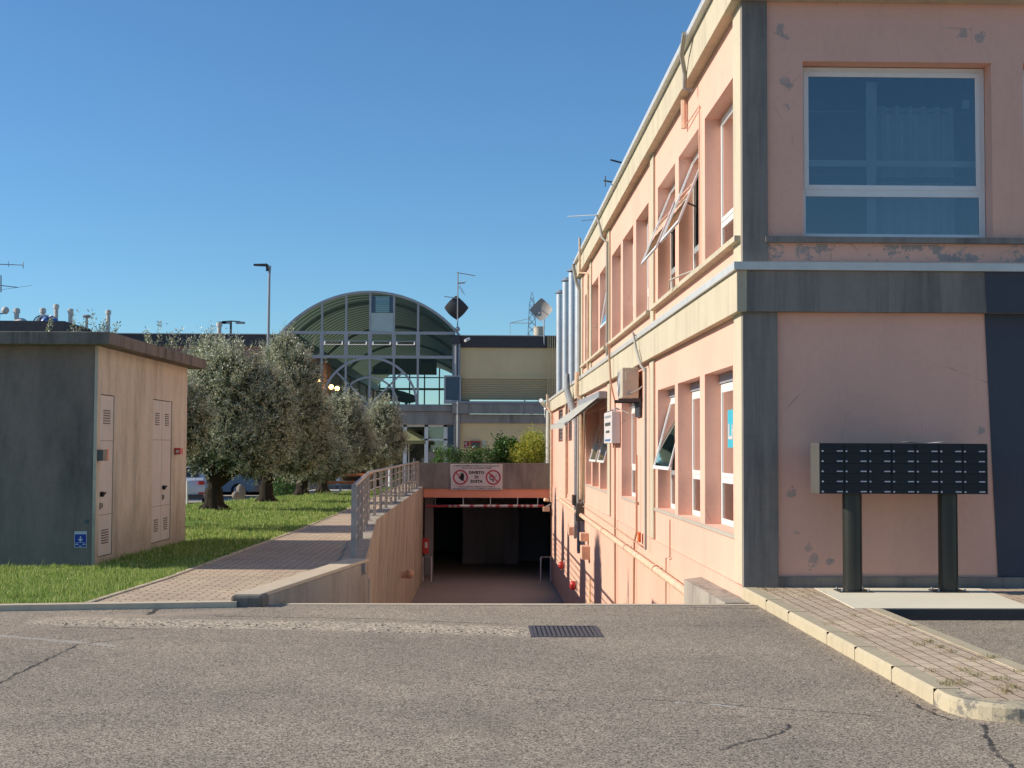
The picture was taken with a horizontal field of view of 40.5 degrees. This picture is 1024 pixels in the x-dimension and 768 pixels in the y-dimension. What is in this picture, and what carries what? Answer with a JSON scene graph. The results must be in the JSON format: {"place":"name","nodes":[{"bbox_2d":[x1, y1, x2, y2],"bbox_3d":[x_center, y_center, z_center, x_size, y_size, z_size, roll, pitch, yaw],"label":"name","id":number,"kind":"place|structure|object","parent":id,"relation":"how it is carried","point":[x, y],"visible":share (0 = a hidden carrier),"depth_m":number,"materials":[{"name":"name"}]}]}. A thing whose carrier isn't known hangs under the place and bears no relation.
{"place":"outdoors","nodes":[
{"label":"outdoors","id":0,"kind":"place"},
{"bbox_2d":[0,321,91,331],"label":"side wing","id":1,"kind":"structure","parent":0,"point":[30,325],"depth_m":59.74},
{"bbox_2d":[0,559,197,603],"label":"grass","id":2,"kind":"structure","parent":0,"point":[101,583],"depth_m":15.99,"materials":[{"name":"plant"}]},
{"bbox_2d":[48,513,326,568],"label":"grass","id":3,"kind":"structure","parent":0,"point":[215,538],"depth_m":22.60,"materials":[{"name":"plant"}]},
{"bbox_2d":[0,487,393,602],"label":"lawn","id":4,"kind":"structure","parent":0,"point":[189,523],"depth_m":16.82,"materials":[{"name":"grass"}]},
{"bbox_2d":[46,309,120,332],"bbox_3d":[-8.262,0.741,26.295,1.921,4.367,1.985,-1,-3,24],"label":"olive tree","id":5,"kind":"object","parent":4,"relation":"on","point":[74,322],"visible":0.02,"depth_m":26.41,"materials":[{"name":"green plant"}]},
{"bbox_2d":[0,331,206,566],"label":"utility cabin","id":6,"kind":"object","parent":4,"relation":"on","point":[72,403],"visible":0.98,"depth_m":18.18,"materials":[{"name":"concrete"}]},
{"bbox_2d":[74,519,88,547],"bbox_3d":[-5.609,1.947,18.073,0.190,0.366,0.008,0,-3,0],"label":"notice plate","id":7,"kind":"object","parent":6,"relation":"attached to","point":[80,538],"visible":1,"depth_m":18.07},
{"bbox_2d":[98,395,113,556],"bbox_3d":[-5.444,1.223,18.605,0.096,2.136,0.620,0,-3,-1],"label":"door","id":8,"kind":"structure","parent":6,"relation":"in","point":[106,423],"depth_m":18.61,"materials":[{"name":"metal"}]},
{"bbox_2d":[151,400,161,542],"bbox_3d":[-5.461,1.334,21.250,0.041,2.168,0.568,0,-3,0],"label":"door","id":9,"kind":"structure","parent":6,"relation":"in","point":[157,405],"depth_m":21.26,"materials":[{"name":"metal"}]},
{"bbox_2d":[160,401,170,540],"bbox_3d":[-5.440,1.361,21.829,0.096,2.168,0.568,0,-3,-1],"label":"door","id":10,"kind":"structure","parent":6,"relation":"in","point":[166,406],"depth_m":21.80,"materials":[{"name":"metal"}]},
{"bbox_2d":[143,320,225,526],"bbox_3d":[-6.880,0.865,27.412,2.418,4.235,1.994,0,-3,-1],"label":"olive tree","id":11,"kind":"object","parent":4,"relation":"on","point":[199,416],"visible":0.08,"depth_m":27.27,"materials":[{"name":"green plant"}]},
{"bbox_2d":[184,324,308,510],"bbox_3d":[-6.944,0.848,34.326,3.769,4.925,2.991,0,-3,-1],"label":"olive tree","id":12,"kind":"object","parent":4,"relation":"on","point":[255,431],"visible":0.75,"depth_m":33.89,"materials":[{"name":"green plant"}]},
{"bbox_2d":[253,263,270,349],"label":"street lamp","id":13,"kind":"object","parent":4,"relation":"on","point":[268,267],"visible":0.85,"depth_m":55.96,"materials":[{"name":"grey metal"}]},
{"bbox_2d":[256,321,339,501],"bbox_3d":[-6.425,0.862,39.370,3.085,5.366,2.735,0,-3,-1],"label":"olive tree","id":14,"kind":"object","parent":4,"relation":"on","point":[315,445],"visible":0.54,"depth_m":39.19,"materials":[{"name":"green plant"}]},
{"bbox_2d":[283,381,358,495],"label":"olive tree","id":15,"kind":"object","parent":4,"relation":"on","point":[337,467],"visible":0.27,"depth_m":45.53,"materials":[{"name":"green plant"}]},
{"bbox_2d":[312,385,386,494],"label":"olive tree","id":16,"kind":"object","parent":4,"relation":"on","point":[356,429],"visible":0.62,"depth_m":48.51,"materials":[{"name":"green plant"}]},
{"bbox_2d":[360,390,411,488],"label":"olive tree","id":17,"kind":"object","parent":4,"relation":"on","point":[390,431],"visible":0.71,"depth_m":53.50,"materials":[{"name":"green plant"}]},
{"bbox_2d":[188,492,258,503],"bbox_3d":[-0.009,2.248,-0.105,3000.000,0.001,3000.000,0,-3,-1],"label":"ground","id":18,"kind":"structure","parent":0,"point":[228,495],"depth_m":64.31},
{"bbox_2d":[186,464,207,502],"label":"parked car","id":19,"kind":"object","parent":18,"relation":"on","point":[197,487],"visible":0.19,"depth_m":53.18,"materials":[{"name":"silver paint"}]},
{"bbox_2d":[221,474,257,494],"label":"parked car","id":20,"kind":"object","parent":18,"relation":"on","point":[231,485],"visible":0.16,"depth_m":63.35,"materials":[{"name":"blue paint"}]},
{"bbox_2d":[116,291,555,491],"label":"shopping hall","id":21,"kind":"structure","parent":18,"relation":"on","point":[359,335],"depth_m":67.07,"materials":[{"name":"metal"}]},
{"bbox_2d":[376,390,414,403],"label":"grand piano","id":22,"kind":"object","parent":21,"relation":"in","point":[405,397],"visible":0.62,"depth_m":70.04,"materials":[{"name":"black"}]},
{"bbox_2d":[372,359,436,374],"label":"window","id":23,"kind":"structure","parent":21,"relation":"hanging from","point":[426,366],"depth_m":110.03,"materials":[{"name":"glass"}]},
{"bbox_2d":[444,272,474,334],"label":"aerial mast","id":24,"kind":"object","parent":21,"relation":"on","point":[457,328],"visible":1,"depth_m":67.15,"materials":[{"name":"grey metal"}]},
{"bbox_2d":[444,296,468,319],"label":"satellite dish","id":25,"kind":"object","parent":24,"relation":"attached to","point":[450,307],"visible":0.98,"depth_m":67.25,"materials":[{"name":"metal"}]},
{"bbox_2d":[543,319,544,344],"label":"dish pole","id":26,"kind":"object","parent":21,"relation":"attached to","point":[544,332],"visible":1,"depth_m":66.99,"materials":[{"name":"metal"}]},
{"bbox_2d":[530,298,552,320],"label":"satellite dish","id":27,"kind":"object","parent":26,"relation":"attached to","point":[541,309],"visible":1,"depth_m":66.75,"materials":[{"name":"grey metal"}]},
{"bbox_2d":[546,0,1023,603],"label":"office building","id":28,"kind":"structure","parent":18,"relation":"on","point":[806,230],"depth_m":15.52,"materials":[{"name":"paint"}]},
{"bbox_2d":[555,290,561,392],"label":"flue pipe","id":29,"kind":"object","parent":28,"relation":"on","point":[558,293],"visible":0.71,"depth_m":54.57,"materials":[{"name":"silver metal"}]},
{"bbox_2d":[561,277,568,388],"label":"flue pipe","id":30,"kind":"object","parent":28,"relation":"on","point":[565,295],"visible":0.65,"depth_m":50.79,"materials":[{"name":"grey metal"}]},
{"bbox_2d":[567,268,574,382],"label":"flue pipe","id":31,"kind":"object","parent":28,"relation":"on","point":[571,341],"visible":0.59,"depth_m":47.48,"materials":[{"name":"grey metal"}]},
{"bbox_2d":[573,258,579,371],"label":"flue pipe","id":32,"kind":"object","parent":28,"relation":"on","point":[576,331],"visible":0.23,"depth_m":44.59,"materials":[{"name":"grey metal"}]},
{"bbox_2d":[550,391,606,429],"bbox_3d":[1.629,0.754,35.348,0.977,0.880,6.700,0,-3,-1],"label":"awning","id":33,"kind":"object","parent":28,"relation":"attached to","point":[584,403],"visible":1,"depth_m":33.49,"materials":[{"name":"grey metal"}]},
{"bbox_2d":[589,426,598,461],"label":"window","id":34,"kind":"structure","parent":28,"relation":"in","point":[595,450],"depth_m":35.47,"materials":[{"name":"white plastic"}]},
{"bbox_2d":[604,408,619,443],"bbox_3d":[2.145,0.902,29.795,0.187,0.747,1.800,0,-3,-1],"label":"sign","id":35,"kind":"object","parent":28,"relation":"attached to","point":[611,426],"visible":0.97,"depth_m":28.94,"materials":[{"name":"metal"}]},
{"bbox_2d":[614,368,642,416],"bbox_3d":[2.133,0.160,25.417,0.430,0.880,0.954,0,-3,-1],"label":"air conditioner","id":36,"kind":"object","parent":28,"relation":"attached to","point":[628,388],"visible":1,"depth_m":25.04,"materials":[{"name":"beige metal"}]},
{"bbox_2d":[632,408,636,496],"bbox_3d":[2.523,1.345,27.319,0.045,1.809,2.814,0,-3,-1],"label":"window","id":37,"kind":"structure","parent":28,"relation":"in","point":[634,419],"depth_m":28.34,"materials":[{"name":"white plastic"}]},
{"bbox_2d":[653,397,674,508],"bbox_3d":[2.498,1.086,21.814,0.339,1.809,2.014,0,-3,-1],"label":"window","id":38,"kind":"structure","parent":28,"relation":"in","point":[664,457],"depth_m":22.20,"materials":[{"name":"white plastic"}]},
{"bbox_2d":[641,180,696,287],"bbox_3d":[2.461,-2.322,21.932,0.631,1.939,2.054,0,-3,-1],"label":"window","id":39,"kind":"structure","parent":28,"relation":"in","point":[659,230],"depth_m":22.21,"materials":[{"name":"white plastic"}]},
{"bbox_2d":[660,150,698,269],"bbox_3d":[2.467,-2.434,19.552,0.536,1.939,1.939,0,-3,-1],"label":"window","id":40,"kind":"structure","parent":28,"relation":"in","point":[689,184],"depth_m":19.98,"materials":[{"name":"white plastic"}]},
{"bbox_2d":[692,390,699,516],"bbox_3d":[2.697,0.976,19.455,0.045,1.809,2.064,0,-3,-1],"label":"window","id":41,"kind":"structure","parent":28,"relation":"in","point":[695,395],"depth_m":20.17,"materials":[{"name":"white plastic"}]},
{"bbox_2d":[721,103,732,245],"bbox_3d":[2.766,-2.547,17.113,0.045,1.939,2.034,0,-3,-1],"label":"window","id":42,"kind":"structure","parent":28,"relation":"in","point":[727,120],"depth_m":17.69,"materials":[{"name":"white plastic"}]},
{"bbox_2d":[721,381,733,527],"bbox_3d":[2.751,0.862,17.008,0.045,1.809,2.024,0,-3,-1],"label":"window","id":43,"kind":"structure","parent":28,"relation":"in","point":[727,388],"depth_m":17.64,"materials":[{"name":"white plastic"}]},
{"bbox_2d":[728,409,732,447],"bbox_3d":[2.731,0.532,16.768,0.007,0.470,1.380,0,-3,-1],"label":"poster","id":44,"kind":"object","parent":28,"relation":"attached to","point":[730,428],"visible":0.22,"depth_m":17.26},
{"bbox_2d":[803,67,985,237],"bbox_3d":[4.285,-2.587,15.872,2.116,1.964,0.470,0,-3,-1],"label":"window","id":45,"kind":"structure","parent":28,"relation":"in","point":[910,190],"depth_m":15.82,"materials":[{"name":"white plastic"}]},
{"bbox_2d":[95,487,410,601],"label":"path","id":46,"kind":"structure","parent":0,"point":[320,543],"depth_m":18.19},
{"bbox_2d":[85,489,392,601],"bbox_3d":[-4.288,3.295,34.986,0.352,0.262,42.424,0,-3,-1],"label":"path edging","id":47,"kind":"object","parent":46,"relation":"on","point":[157,580],"visible":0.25,"depth_m":17.81,"materials":[{"name":"concrete"}]},
{"bbox_2d":[185,489,384,519],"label":"grass","id":48,"kind":"structure","parent":0,"point":[325,504],"depth_m":34.90,"materials":[{"name":"plant"}]},
{"bbox_2d":[309,489,350,493],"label":"plaza","id":49,"kind":"structure","parent":0,"point":[331,490],"depth_m":64.23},
{"bbox_2d":[272,475,295,496],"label":"shrub","id":50,"kind":"object","parent":49,"relation":"on","point":[280,488],"visible":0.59,"depth_m":50.90,"materials":[{"name":"green plant"}]},
{"bbox_2d":[0,0,701,403],"label":"sky","id":51,"kind":"structure","parent":0,"point":[153,153],"materials":[{"name":"blue"}]},
{"bbox_2d":[403,429,425,483],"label":"parasol","id":52,"kind":"object","parent":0,"point":[413,439],"visible":0.28,"depth_m":59.76,"materials":[{"name":"beige fabric"}]},
{"bbox_2d":[412,552,563,603],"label":"ramp","id":53,"kind":"structure","parent":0,"point":[455,579],"depth_m":54.62,"materials":[{"name":"concrete"}]},
{"bbox_2d":[231,559,368,606],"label":"parapet wall","id":54,"kind":"structure","parent":53,"relation":"on","point":[345,581],"depth_m":16.23,"materials":[{"name":"concrete"}]},
{"bbox_2d":[340,487,422,602],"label":"retaining wall","id":55,"kind":"structure","parent":53,"relation":"on","point":[391,546],"depth_m":37.87,"materials":[{"name":"concrete"}]},
{"bbox_2d":[347,461,419,558],"bbox_3d":[-3.191,2.756,37.471,0.583,1.042,36.661,0,-3,-2],"label":"railing","id":56,"kind":"object","parent":55,"relation":"on","point":[360,502],"visible":0.99,"depth_m":29.57,"materials":[{"name":"metal"}]},
{"bbox_2d":[419,463,550,581],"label":"underpass entrance","id":57,"kind":"object","parent":53,"relation":"on","point":[496,535],"visible":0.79,"depth_m":64.21,"materials":[{"name":"concrete"}]},
{"bbox_2d":[430,441,498,462],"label":"hedge","id":58,"kind":"object","parent":57,"relation":"on","point":[475,456],"visible":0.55,"depth_m":57.70,"materials":[{"name":"green plant"}]},
{"bbox_2d":[451,464,501,489],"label":"prohibition sign","id":59,"kind":"object","parent":57,"relation":"attached to","point":[476,476],"visible":1,"depth_m":56.33,"materials":[{"name":"white"}]},
{"bbox_2d":[427,497,543,507],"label":"height bar","id":60,"kind":"object","parent":57,"relation":"hanging from","point":[488,506],"visible":1,"depth_m":56.08,"materials":[{"name":"red paint"}]},
{"bbox_2d":[485,520,504,563],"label":"interior door","id":61,"kind":"structure","parent":57,"relation":"in","point":[494,529],"depth_m":64.17,"materials":[{"name":"grey metal"}]},
{"bbox_2d":[486,430,525,462],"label":"shrub","id":62,"kind":"object","parent":57,"relation":"on","point":[501,452],"visible":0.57,"depth_m":57.97,"materials":[{"name":"green plant"}]},
{"bbox_2d":[507,424,549,462],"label":"bush","id":63,"kind":"object","parent":57,"relation":"on","point":[533,454],"visible":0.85,"depth_m":57.64,"materials":[{"name":"yellow plant"}]},
{"bbox_2d":[0,605,1023,767],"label":"road","id":64,"kind":"structure","parent":0,"point":[653,686],"depth_m":9.08,"materials":[{"name":"asphalt"}]},
{"bbox_2d":[0,600,236,610],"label":"kerb","id":65,"kind":"structure","parent":64,"relation":"on","point":[115,605],"depth_m":13.73,"materials":[{"name":"concrete"}]},
{"bbox_2d":[0,608,934,718],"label":"grit","id":66,"kind":"object","parent":64,"relation":"on","point":[399,632],"visible":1,"depth_m":12.33,"materials":[{"name":"gravel"}]},
{"bbox_2d":[268,603,756,605],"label":"ramp edge kerb","id":67,"kind":"structure","parent":64,"relation":"on","point":[508,604],"depth_m":14.26,"materials":[{"name":"concrete"}]},
{"bbox_2d":[27,587,1023,693],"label":"weeds","id":68,"kind":"object","parent":64,"relation":"on","point":[961,681],"visible":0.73,"depth_m":9.43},
{"bbox_2d":[528,625,602,636],"bbox_3d":[0.461,2.198,12.189,0.616,0.056,0.745,0,-3,-1],"label":"drain grate","id":69,"kind":"object","parent":64,"relation":"on","point":[564,631],"visible":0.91,"depth_m":12.19,"materials":[{"name":"metal"}]},
{"bbox_2d":[742,587,1023,722],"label":"kerb","id":70,"kind":"structure","parent":64,"relation":"on","point":[919,682],"depth_m":9.68,"materials":[{"name":"concrete"}]},
{"bbox_2d":[884,609,1023,619],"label":"step kerb","id":71,"kind":"structure","parent":64,"relation":"on","point":[963,614],"depth_m":13.11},
{"bbox_2d":[759,588,1023,700],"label":"pavement","id":72,"kind":"structure","parent":0,"point":[897,638],"depth_m":10.75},
{"bbox_2d":[815,588,1023,608],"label":"concrete slab","id":73,"kind":"structure","parent":72,"relation":"on","point":[913,598],"depth_m":13.95,"materials":[{"name":"concrete"}]},
{"bbox_2d":[868,608,1023,672],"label":"kerb","id":74,"kind":"structure","parent":72,"relation":"on","point":[975,649],"depth_m":10.95,"materials":[{"name":"concrete"}]},
{"bbox_2d":[810,443,987,592],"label":"mailbox bank","id":75,"kind":"structure","parent":0,"point":[851,473],"depth_m":14.58,"materials":[{"name":"black metal"}]},
{"bbox_2d":[820,484,843,493],"bbox_3d":[3.360,1.099,14.546,0.247,0.102,0.028,0,-3,-1],"label":"mailbox door","id":76,"kind":"structure","parent":75,"relation":"in","point":[824,488],"depth_m":14.54,"materials":[{"name":"black metal"}]},
{"bbox_2d":[820,474,843,483],"bbox_3d":[3.361,0.993,14.551,0.247,0.102,0.028,0,-3,-1],"label":"mailbox door","id":77,"kind":"structure","parent":75,"relation":"in","point":[824,478],"depth_m":14.54,"materials":[{"name":"black metal"}]},
{"bbox_2d":[820,464,843,472],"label":"mailbox door","id":78,"kind":"structure","parent":75,"relation":"in","point":[824,468],"depth_m":14.55,"materials":[{"name":"black metal"}]},
{"bbox_2d":[820,453,843,462],"bbox_3d":[3.361,0.781,14.561,0.247,0.102,0.028,0,-3,-1],"label":"mailbox door","id":79,"kind":"structure","parent":75,"relation":"in","point":[824,457],"depth_m":14.56,"materials":[{"name":"black metal"}]},
{"bbox_2d":[820,443,843,452],"bbox_3d":[3.362,0.675,14.566,0.247,0.102,0.028,0,-3,-1],"label":"mailbox door","id":80,"kind":"structure","parent":75,"relation":"in","point":[824,447],"depth_m":14.56,"materials":[{"name":"black metal"}]},
{"bbox_2d":[844,484,867,493],"bbox_3d":[3.611,1.101,14.552,0.247,0.102,0.028,0,-3,-1],"label":"mailbox door","id":81,"kind":"structure","parent":75,"relation":"in","point":[848,488],"depth_m":14.54,"materials":[{"name":"black metal"}]},
{"bbox_2d":[844,474,867,483],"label":"mailbox door","id":82,"kind":"structure","parent":75,"relation":"in","point":[848,478],"depth_m":14.55,"materials":[{"name":"black metal"}]},
{"bbox_2d":[844,464,867,473],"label":"mailbox door","id":83,"kind":"structure","parent":75,"relation":"in","point":[848,468],"depth_m":14.56,"materials":[{"name":"black metal"}]},
{"bbox_2d":[844,454,867,462],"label":"mailbox door","id":84,"kind":"structure","parent":75,"relation":"in","point":[848,458],"depth_m":14.56,"materials":[{"name":"black metal"}]},
{"bbox_2d":[844,443,867,452],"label":"mailbox door","id":85,"kind":"structure","parent":75,"relation":"in","point":[848,447],"depth_m":14.57,"materials":[{"name":"black metal"}]},
{"bbox_2d":[868,464,890,473],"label":"mailbox door","id":86,"kind":"structure","parent":75,"relation":"in","point":[872,468],"depth_m":14.56,"materials":[{"name":"black metal"}]},
{"bbox_2d":[868,454,890,462],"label":"mailbox door","id":87,"kind":"structure","parent":75,"relation":"in","point":[872,458],"depth_m":14.57,"materials":[{"name":"black metal"}]},
{"bbox_2d":[868,444,890,452],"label":"mailbox door","id":88,"kind":"structure","parent":75,"relation":"in","point":[872,448],"depth_m":14.57,"materials":[{"name":"black metal"}]},
{"bbox_2d":[868,484,891,493],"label":"mailbox door","id":89,"kind":"structure","parent":75,"relation":"in","point":[872,488],"depth_m":14.55,"materials":[{"name":"black metal"}]},
{"bbox_2d":[868,474,891,483],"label":"mailbox door","id":90,"kind":"structure","parent":75,"relation":"in","point":[872,478],"depth_m":14.56,"materials":[{"name":"black metal"}]},
{"bbox_2d":[891,474,914,483],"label":"mailbox door","id":91,"kind":"structure","parent":75,"relation":"in","point":[896,478],"depth_m":14.56,"materials":[{"name":"black metal"}]},
{"bbox_2d":[891,464,914,473],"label":"mailbox door","id":92,"kind":"structure","parent":75,"relation":"in","point":[895,468],"depth_m":14.57,"materials":[{"name":"black metal"}]},
{"bbox_2d":[891,454,914,463],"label":"mailbox door","id":93,"kind":"structure","parent":75,"relation":"in","point":[895,458],"depth_m":14.57,"materials":[{"name":"black metal"}]},
{"bbox_2d":[891,444,914,452],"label":"mailbox door","id":94,"kind":"structure","parent":75,"relation":"in","point":[895,448],"depth_m":14.58,"materials":[{"name":"black metal"}]},
{"bbox_2d":[892,484,914,493],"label":"mailbox door","id":95,"kind":"structure","parent":75,"relation":"in","point":[896,488],"depth_m":14.56,"materials":[{"name":"black metal"}]},
{"bbox_2d":[915,484,938,493],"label":"mailbox door","id":96,"kind":"structure","parent":75,"relation":"in","point":[919,488],"depth_m":14.56,"materials":[{"name":"black metal"}]},
{"bbox_2d":[915,474,938,483],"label":"mailbox door","id":97,"kind":"structure","parent":75,"relation":"in","point":[919,478],"depth_m":14.57,"materials":[{"name":"black metal"}]},
{"bbox_2d":[915,464,938,473],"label":"mailbox door","id":98,"kind":"structure","parent":75,"relation":"in","point":[919,468],"depth_m":14.57,"materials":[{"name":"black metal"}]},
{"bbox_2d":[915,454,938,463],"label":"mailbox door","id":99,"kind":"structure","parent":75,"relation":"in","point":[919,458],"depth_m":14.58,"materials":[{"name":"black metal"}]},
{"bbox_2d":[915,444,938,453],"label":"mailbox door","id":100,"kind":"structure","parent":75,"relation":"in","point":[919,448],"depth_m":14.58,"materials":[{"name":"black metal"}]},
{"bbox_2d":[939,454,961,463],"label":"mailbox door","id":101,"kind":"structure","parent":75,"relation":"in","point":[943,458],"depth_m":14.58,"materials":[{"name":"black metal"}]},
{"bbox_2d":[939,444,961,453],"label":"mailbox door","id":102,"kind":"structure","parent":75,"relation":"in","point":[943,448],"depth_m":14.59,"materials":[{"name":"black metal"}]},
{"bbox_2d":[939,484,962,493],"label":"mailbox door","id":103,"kind":"structure","parent":75,"relation":"in","point":[943,488],"depth_m":14.57,"materials":[{"name":"black metal"}]},
{"bbox_2d":[939,474,962,483],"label":"mailbox door","id":104,"kind":"structure","parent":75,"relation":"in","point":[943,478],"depth_m":14.57,"materials":[{"name":"black metal"}]},
{"bbox_2d":[939,464,962,473],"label":"mailbox door","id":105,"kind":"structure","parent":75,"relation":"in","point":[943,468],"depth_m":14.58,"materials":[{"name":"black metal"}]},
{"bbox_2d":[962,464,985,473],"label":"mailbox door","id":106,"kind":"structure","parent":75,"relation":"in","point":[967,468],"depth_m":14.58,"materials":[{"name":"black metal"}]},
{"bbox_2d":[962,454,985,463],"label":"mailbox door","id":107,"kind":"structure","parent":75,"relation":"in","point":[966,458],"depth_m":14.59,"materials":[{"name":"black metal"}]},
{"bbox_2d":[962,444,985,453],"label":"mailbox door","id":108,"kind":"structure","parent":75,"relation":"in","point":[966,448],"depth_m":14.59,"materials":[{"name":"black metal"}]},
{"bbox_2d":[963,484,985,493],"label":"mailbox door","id":109,"kind":"structure","parent":75,"relation":"in","point":[967,488],"depth_m":14.57,"materials":[{"name":"black metal"}]},
{"bbox_2d":[963,474,985,483],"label":"mailbox door","id":110,"kind":"structure","parent":75,"relation":"in","point":[967,478],"depth_m":14.58,"materials":[{"name":"black metal"}]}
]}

